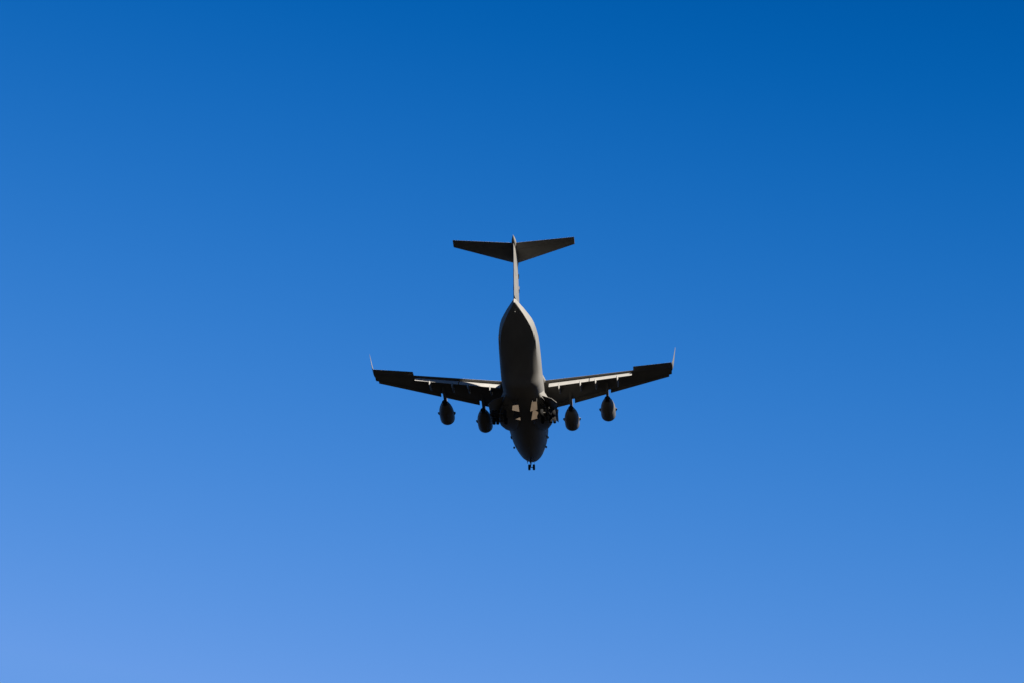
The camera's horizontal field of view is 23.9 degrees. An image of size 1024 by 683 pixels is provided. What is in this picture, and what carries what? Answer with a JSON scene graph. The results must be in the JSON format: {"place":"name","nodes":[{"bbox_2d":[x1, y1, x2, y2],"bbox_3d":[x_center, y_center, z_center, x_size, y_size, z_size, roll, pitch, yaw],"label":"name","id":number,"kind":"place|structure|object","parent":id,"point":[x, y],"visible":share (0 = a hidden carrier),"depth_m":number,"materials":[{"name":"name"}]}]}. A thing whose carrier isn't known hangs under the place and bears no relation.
{"place":"outdoors","nodes":[
{"label":"outdoors","id":0,"kind":"place"},
{"bbox_2d":[0,0,1023,682],"label":"sky","id":1,"kind":"structure","parent":0,"point":[216,215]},
{"bbox_2d":[370,235,674,469],"bbox_3d":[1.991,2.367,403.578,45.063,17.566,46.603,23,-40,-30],"label":"cargo jet","id":2,"kind":"object","parent":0,"point":[523,399],"visible":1,"depth_m":406.47,"materials":[{"name":"grey paint"}]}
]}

